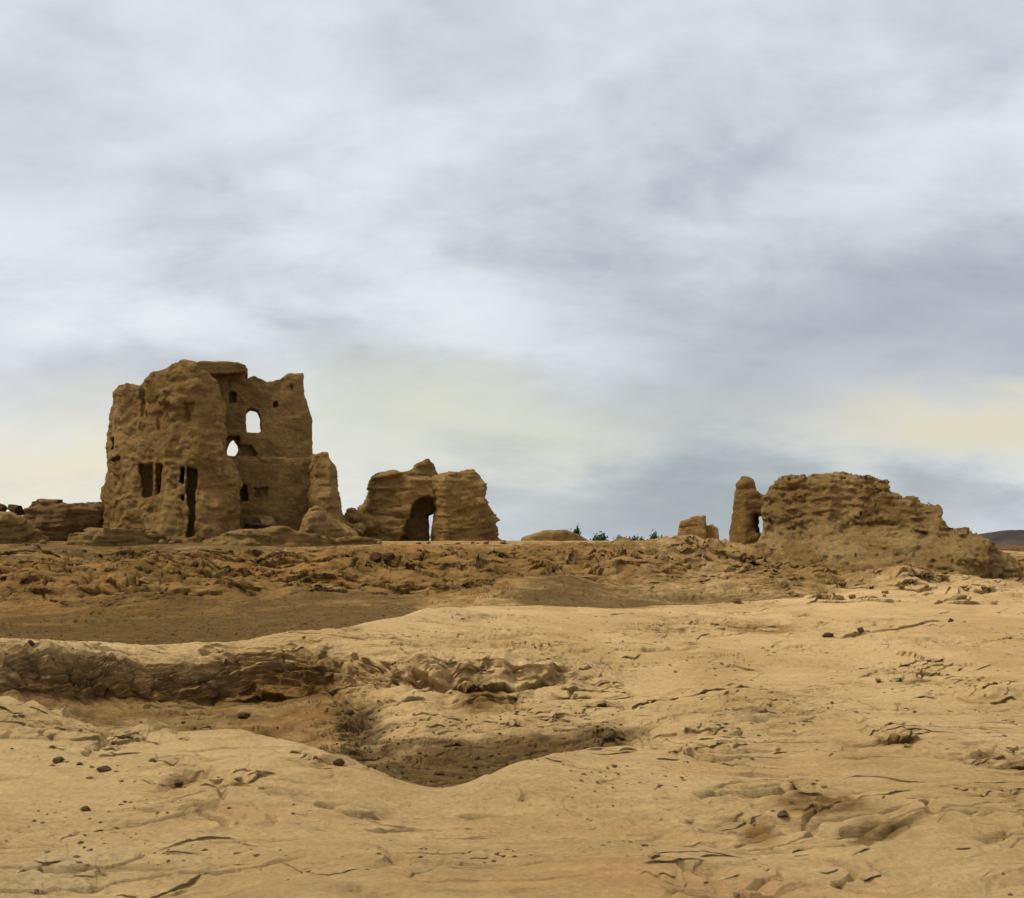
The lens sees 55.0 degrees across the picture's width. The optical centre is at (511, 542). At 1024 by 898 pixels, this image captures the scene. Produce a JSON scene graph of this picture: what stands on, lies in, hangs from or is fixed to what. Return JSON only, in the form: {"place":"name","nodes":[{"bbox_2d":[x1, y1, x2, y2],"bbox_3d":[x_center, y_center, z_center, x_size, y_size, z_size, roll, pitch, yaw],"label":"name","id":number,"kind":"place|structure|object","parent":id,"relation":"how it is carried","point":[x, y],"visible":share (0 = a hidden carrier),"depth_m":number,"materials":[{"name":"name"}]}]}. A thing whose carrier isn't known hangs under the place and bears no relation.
{"place":"outdoors","nodes":[
{"label":"outdoors","id":0,"kind":"place"},
{"bbox_2d":[0,534,1023,897],"bbox_3d":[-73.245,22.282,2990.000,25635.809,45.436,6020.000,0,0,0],"label":"ground","id":1,"kind":"structure","parent":0,"point":[846,832],"depth_m":9.70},
{"bbox_2d":[0,511,48,543],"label":"earth hump","id":2,"kind":"object","parent":1,"relation":"on","point":[15,528],"visible":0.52,"depth_m":41.02,"materials":[{"name":"brown soil"}]},
{"bbox_2d":[0,503,6,511],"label":"boulder","id":3,"kind":"object","parent":2,"relation":"on","point":[3,507],"visible":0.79,"depth_m":46.53,"materials":[{"name":"stone"}]},
{"bbox_2d":[7,504,23,514],"bbox_3d":[-23.462,-1.542,46.527,0.738,0.596,0.633,0,0,-31],"label":"boulder","id":4,"kind":"object","parent":2,"relation":"on","point":[17,509],"visible":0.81,"depth_m":46.41,"materials":[{"name":"stone"}]},
{"bbox_2d":[52,756,64,762],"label":"stone","id":5,"kind":"object","parent":1,"relation":"on","point":[57,759],"visible":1,"depth_m":6.78,"materials":[{"name":"brown stone"}]},
{"bbox_2d":[23,499,104,540],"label":"eroded wall","id":6,"kind":"structure","parent":1,"relation":"on","point":[56,519],"depth_m":46.01,"materials":[{"name":"brown stone"}]},
{"bbox_2d":[80,806,89,810],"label":"stone","id":7,"kind":"object","parent":1,"relation":"on","point":[85,808],"visible":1,"depth_m":5.87,"materials":[{"name":"brown stone"}]},
{"bbox_2d":[96,765,111,771],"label":"stone","id":8,"kind":"object","parent":1,"relation":"on","point":[103,768],"visible":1,"depth_m":6.57,"materials":[{"name":"brown stone"}]},
{"bbox_2d":[65,527,165,545],"bbox_3d":[-16.403,-0.042,40.660,4.111,1.194,2.378,0,0,-23],"label":"earth ledge","id":9,"kind":"object","parent":1,"relation":"on","point":[104,536],"visible":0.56,"depth_m":39.67,"materials":[{"name":"brown soil"}]},
{"bbox_2d":[173,779,183,785],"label":"stone","id":10,"kind":"object","parent":1,"relation":"on","point":[177,782],"visible":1,"depth_m":6.38,"materials":[{"name":"brown stone"}]},
{"bbox_2d":[100,359,345,542],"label":"ruined tower","id":11,"kind":"structure","parent":1,"relation":"on","point":[176,473],"depth_m":43.67,"materials":[{"name":"brown stone"}]},
{"bbox_2d":[237,712,250,717],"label":"stone","id":12,"kind":"object","parent":1,"relation":"on","point":[243,715],"visible":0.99,"depth_m":11.47,"materials":[{"name":"brown stone"}]},
{"bbox_2d":[244,517,261,528],"bbox_3d":[-11.564,-0.861,43.849,0.823,0.590,0.641,0,0,0],"label":"boulder","id":13,"kind":"object","parent":1,"relation":"on","point":[253,523],"visible":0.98,"depth_m":43.66,"materials":[{"name":"stone"}]},
{"bbox_2d":[259,516,276,528],"bbox_3d":[-11.037,-0.898,44.331,0.895,0.666,0.840,0,0,43],"label":"boulder","id":14,"kind":"object","parent":1,"relation":"on","point":[267,521],"visible":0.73,"depth_m":44.17,"materials":[{"name":"brown stone"}]},
{"bbox_2d":[202,526,382,546],"bbox_3d":[-9.192,-0.082,42.229,8.329,1.280,3.168,0,0,-15],"label":"earth ledge","id":15,"kind":"object","parent":1,"relation":"on","point":[280,536],"visible":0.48,"depth_m":40.73,"materials":[{"name":"brown soil"}]},
{"bbox_2d":[298,505,358,537],"bbox_3d":[-8.084,-0.534,42.907,3.414,2.179,2.550,0,0,-11],"label":"rubble heap","id":16,"kind":"object","parent":1,"relation":"on","point":[316,519],"visible":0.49,"depth_m":41.77,"materials":[{"name":"brown stone"}]},
{"bbox_2d":[333,758,344,765],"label":"stone","id":17,"kind":"object","parent":1,"relation":"on","point":[339,762],"visible":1,"depth_m":6.52,"materials":[{"name":"brown stone"}]},
{"bbox_2d":[345,709,353,714],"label":"stone","id":18,"kind":"object","parent":1,"relation":"on","point":[350,712],"visible":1,"depth_m":11.53,"materials":[{"name":"brown stone"}]},
{"bbox_2d":[344,508,363,523],"bbox_3d":[-7.727,-1.228,48.010,0.966,1.033,0.793,0,0,21],"label":"boulder","id":19,"kind":"object","parent":1,"relation":"on","point":[351,515],"visible":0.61,"depth_m":47.75,"materials":[{"name":"brown stone"}]},
{"bbox_2d":[350,522,366,534],"bbox_3d":[-7.194,-0.675,45.450,0.740,0.572,0.687,0,0,14],"label":"boulder","id":20,"kind":"object","parent":1,"relation":"on","point":[359,527],"visible":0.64,"depth_m":45.30,"materials":[{"name":"brown stone"}]},
{"bbox_2d":[360,514,378,534],"bbox_3d":[-6.922,-0.904,47.440,0.929,1.010,0.906,0,0,0],"label":"boulder","id":21,"kind":"object","parent":1,"relation":"on","point":[369,521],"visible":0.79,"depth_m":47.20,"materials":[{"name":"brown stone"}]},
{"bbox_2d":[369,552,381,561],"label":"boulder","id":22,"kind":"object","parent":1,"relation":"on","point":[374,556],"visible":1,"depth_m":32.93,"materials":[{"name":"stone"}]},
{"bbox_2d":[380,552,394,561],"bbox_3d":[-4.166,0.499,32.886,0.486,0.364,0.519,0,0,0],"label":"boulder","id":23,"kind":"object","parent":1,"relation":"on","point":[388,557],"visible":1,"depth_m":32.77,"materials":[{"name":"stone"}]},
{"bbox_2d":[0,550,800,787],"bbox_3d":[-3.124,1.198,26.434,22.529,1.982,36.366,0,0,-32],"label":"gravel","id":24,"kind":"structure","parent":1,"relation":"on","point":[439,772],"depth_m":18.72,"materials":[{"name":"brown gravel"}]},
{"bbox_2d":[357,459,500,540],"bbox_3d":[-4.371,-1.769,50.235,7.884,4.970,4.201,0,0,-5],"label":"ruined gateway","id":25,"kind":"object","parent":1,"relation":"on","point":[400,506],"visible":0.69,"depth_m":48.68,"materials":[{"name":"brown stone"}]},
{"bbox_2d":[0,549,1023,897],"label":"clay crumbs","id":26,"kind":"object","parent":1,"relation":"on","point":[514,719],"visible":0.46,"depth_m":9.13,"materials":[{"name":"brown soil"}]},
{"bbox_2d":[521,530,587,540],"bbox_3d":[2.402,-0.096,58.345,4.271,1.358,3.298,0,0,2],"label":"earth hump","id":27,"kind":"object","parent":1,"relation":"on","point":[555,535],"visible":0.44,"depth_m":56.87,"materials":[{"name":"brown soil"}]},
{"bbox_2d":[573,525,580,534],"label":"poplar tree","id":28,"kind":"object","parent":1,"relation":"on","point":[576,531],"visible":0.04,"depth_m":229.85,"materials":[{"name":"green plant"}]},
{"bbox_2d":[588,535,603,540],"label":"broadleaf tree","id":29,"kind":"object","parent":1,"relation":"on","point":[597,539],"visible":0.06,"depth_m":248.99,"materials":[{"name":"green plant"}]},
{"bbox_2d":[593,531,608,540],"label":"broadleaf tree","id":30,"kind":"object","parent":1,"relation":"on","point":[603,537],"visible":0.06,"depth_m":254.82,"materials":[{"name":"green plant"}]},
{"bbox_2d":[602,733,620,742],"bbox_3d":[0.923,1.814,9.151,0.176,0.086,0.106,0,0,-33],"label":"stone","id":31,"kind":"object","parent":1,"relation":"on","point":[609,737],"visible":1,"depth_m":9.11,"materials":[{"name":"brown stone"}]},
{"bbox_2d":[628,535,643,540],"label":"broadleaf tree","id":32,"kind":"object","parent":1,"relation":"on","point":[634,539],"visible":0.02,"depth_m":253.95,"materials":[{"name":"green plant"}]},
{"bbox_2d":[649,530,658,538],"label":"poplar tree","id":33,"kind":"object","parent":1,"relation":"on","point":[654,536],"visible":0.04,"depth_m":244.83,"materials":[{"name":"green plant"}]},
{"bbox_2d":[677,515,718,539],"bbox_3d":[10.452,-0.456,55.347,2.431,2.210,1.999,0,0,11],"label":"ruin","id":34,"kind":"object","parent":1,"relation":"on","point":[697,526],"visible":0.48,"depth_m":54.54,"materials":[{"name":"brown stone"}]},
{"bbox_2d":[732,597,740,603],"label":"stone","id":35,"kind":"object","parent":1,"relation":"on","point":[736,600],"visible":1,"depth_m":23.16,"materials":[{"name":"beige stone"}]},
{"bbox_2d":[777,810,788,817],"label":"stone","id":36,"kind":"object","parent":1,"relation":"on","point":[783,813],"visible":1,"depth_m":5.72,"materials":[{"name":"brown stone"}]},
{"bbox_2d":[822,632,833,637],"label":"stone","id":37,"kind":"object","parent":1,"relation":"on","point":[828,635],"visible":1,"depth_m":16.26,"materials":[{"name":"brown stone"}]},
{"bbox_2d":[837,581,846,585],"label":"clod","id":38,"kind":"object","parent":1,"relation":"on","point":[843,583],"visible":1,"depth_m":30.28,"materials":[{"name":"brown soil"}]},
{"bbox_2d":[848,594,855,598],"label":"clod","id":39,"kind":"object","parent":1,"relation":"on","point":[851,596],"visible":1,"depth_m":22.80,"materials":[{"name":"brown soil"}]},
{"bbox_2d":[857,627,863,632],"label":"stone","id":40,"kind":"object","parent":1,"relation":"on","point":[860,629],"visible":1,"depth_m":16.56,"materials":[{"name":"brown stone"}]},
{"bbox_2d":[729,471,1023,578],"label":"collapsed ruin","id":41,"kind":"object","parent":1,"relation":"on","point":[841,519],"visible":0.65,"depth_m":37.01,"materials":[{"name":"brown stone"}]},
{"bbox_2d":[994,545,1023,551],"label":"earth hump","id":42,"kind":"object","parent":1,"relation":"on","point":[1019,548],"visible":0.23,"depth_m":52.83,"materials":[{"name":"brown soil"}]},
{"bbox_2d":[0,0,1023,540],"label":"sky","id":43,"kind":"structure","parent":0,"point":[616,265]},
{"bbox_2d":[978,530,1023,545],"bbox_3d":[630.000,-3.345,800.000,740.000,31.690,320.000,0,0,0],"label":"hills","id":44,"kind":"structure","parent":0,"point":[1008,537],"depth_m":764.20,"materials":[{"name":"grey stone"}]}
]}

